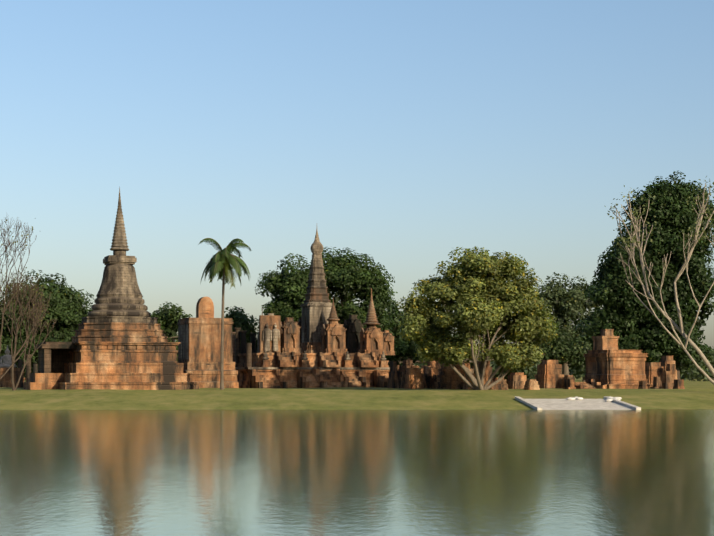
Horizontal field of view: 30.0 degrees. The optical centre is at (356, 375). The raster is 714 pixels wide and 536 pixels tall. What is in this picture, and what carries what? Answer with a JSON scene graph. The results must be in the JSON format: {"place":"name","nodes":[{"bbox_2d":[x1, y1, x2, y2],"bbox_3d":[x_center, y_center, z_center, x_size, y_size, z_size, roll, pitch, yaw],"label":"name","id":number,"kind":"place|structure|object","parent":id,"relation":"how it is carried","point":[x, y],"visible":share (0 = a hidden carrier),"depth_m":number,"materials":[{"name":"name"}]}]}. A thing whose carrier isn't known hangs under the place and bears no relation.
{"place":"outdoors","nodes":[
{"label":"outdoors","id":0,"kind":"place"},
{"bbox_2d":[0,409,713,535],"bbox_3d":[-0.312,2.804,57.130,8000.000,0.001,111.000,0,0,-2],"label":"pond water","id":1,"kind":"structure","parent":0,"point":[645,472],"depth_m":38.63,"materials":[{"name":"green liquid"}]},
{"bbox_2d":[0,376,713,409],"bbox_3d":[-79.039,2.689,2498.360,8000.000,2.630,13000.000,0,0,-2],"label":"ground","id":2,"kind":"structure","parent":0,"point":[695,394],"depth_m":121.90,"materials":[{"name":"green plant"}]},
{"bbox_2d":[0,345,24,379],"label":"seated buddha","id":3,"kind":"object","parent":2,"relation":"on","point":[7,360],"visible":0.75,"depth_m":169.98,"materials":[{"name":"stone"}]},
{"bbox_2d":[0,368,28,387],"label":"brick plinths","id":4,"kind":"object","parent":2,"relation":"on","point":[5,380],"visible":0.35,"depth_m":166.79,"materials":[{"name":"brown brick"}]},
{"bbox_2d":[0,216,49,379],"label":"bare tree","id":5,"kind":"object","parent":2,"relation":"on","point":[8,287],"visible":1,"depth_m":135.40,"materials":[{"name":"brown plant"}]},
{"bbox_2d":[0,268,55,390],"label":"bare tree","id":6,"kind":"object","parent":2,"relation":"on","point":[33,299],"visible":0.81,"depth_m":141.38,"materials":[{"name":"brown plant"}]},
{"bbox_2d":[0,269,93,370],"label":"dark tree","id":7,"kind":"object","parent":2,"relation":"on","point":[66,305],"visible":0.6,"depth_m":196.01,"materials":[{"name":"green plant"}]},
{"bbox_2d":[23,186,199,389],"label":"stupa","id":8,"kind":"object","parent":2,"relation":"on","point":[119,341],"visible":1,"depth_m":144.68,"materials":[{"name":"brick"}]},
{"bbox_2d":[18,328,256,377],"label":"laterite columns","id":9,"kind":"structure","parent":2,"relation":"on","point":[248,349],"depth_m":168.84,"materials":[{"name":"brown stone"}]},
{"bbox_2d":[150,302,258,360],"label":"tree","id":10,"kind":"object","parent":2,"relation":"on","point":[167,316],"visible":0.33,"depth_m":212.66,"materials":[{"name":"green plant"}]},
{"bbox_2d":[177,296,238,387],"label":"temple ruin","id":11,"kind":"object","parent":2,"relation":"on","point":[199,347],"visible":0.85,"depth_m":156.68,"materials":[{"name":"stone"}]},
{"bbox_2d":[198,238,250,389],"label":"coconut palm","id":12,"kind":"object","parent":2,"relation":"on","point":[221,262],"visible":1,"depth_m":140.01,"materials":[{"name":"green plant"}]},
{"bbox_2d":[235,229,394,388],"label":"sanctuary","id":13,"kind":"structure","parent":2,"relation":"on","point":[317,345],"depth_m":164.68,"materials":[{"name":"stone"}]},
{"bbox_2d":[254,246,397,334],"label":"tree","id":14,"kind":"object","parent":2,"relation":"on","point":[346,279],"visible":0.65,"depth_m":202.52,"materials":[{"name":"green plant"}]},
{"bbox_2d":[17,341,713,381],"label":"tree line","id":15,"kind":"object","parent":2,"relation":"on","point":[693,371],"visible":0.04,"depth_m":306.88,"materials":[{"name":"green plant"}]},
{"bbox_2d":[164,307,591,369],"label":"tree","id":16,"kind":"object","parent":2,"relation":"on","point":[561,349],"visible":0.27,"depth_m":239.04,"materials":[{"name":"green plant"}]},
{"bbox_2d":[379,298,431,366],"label":"tree","id":17,"kind":"object","parent":2,"relation":"on","point":[404,351],"visible":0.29,"depth_m":229.03,"materials":[{"name":"green plant"}]},
{"bbox_2d":[396,246,558,389],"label":"tree","id":18,"kind":"object","parent":2,"relation":"on","point":[487,296],"visible":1,"depth_m":137.51,"materials":[{"name":"green plant"}]},
{"bbox_2d":[388,356,674,389],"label":"ruined walls","id":19,"kind":"structure","parent":2,"relation":"on","point":[431,375],"depth_m":152.84,"materials":[{"name":"brown stone"}]},
{"bbox_2d":[532,272,603,376],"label":"tree","id":20,"kind":"object","parent":2,"relation":"on","point":[572,303],"visible":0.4,"depth_m":249.75,"materials":[{"name":"green plant"}]},
{"bbox_2d":[515,396,640,409],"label":"concrete landing","id":21,"kind":"object","parent":2,"relation":"on","point":[565,404],"visible":0.44,"depth_m":114.79,"materials":[{"name":"grey concrete"}]},
{"bbox_2d":[566,396,621,401],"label":"stone blocks","id":22,"kind":"structure","parent":21,"relation":"on","point":[581,398],"depth_m":119.91,"materials":[{"name":"grey stone"}]},
{"bbox_2d":[563,329,684,388],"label":"temple ruin","id":23,"kind":"object","parent":2,"relation":"on","point":[609,365],"visible":0.83,"depth_m":156.14,"materials":[{"name":"brick"}]},
{"bbox_2d":[573,171,713,378],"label":"dark tree","id":24,"kind":"object","parent":2,"relation":"on","point":[627,316],"visible":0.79,"depth_m":183.74,"materials":[{"name":"green plant"}]},
{"bbox_2d":[607,176,713,383],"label":"pale tree","id":25,"kind":"object","parent":2,"relation":"on","point":[679,274],"visible":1,"depth_m":130.54,"materials":[{"name":"beige plant"}]},
{"bbox_2d":[0,0,713,373],"label":"sky","id":26,"kind":"structure","parent":0,"point":[407,134],"materials":[{"name":"blue"}]}
]}

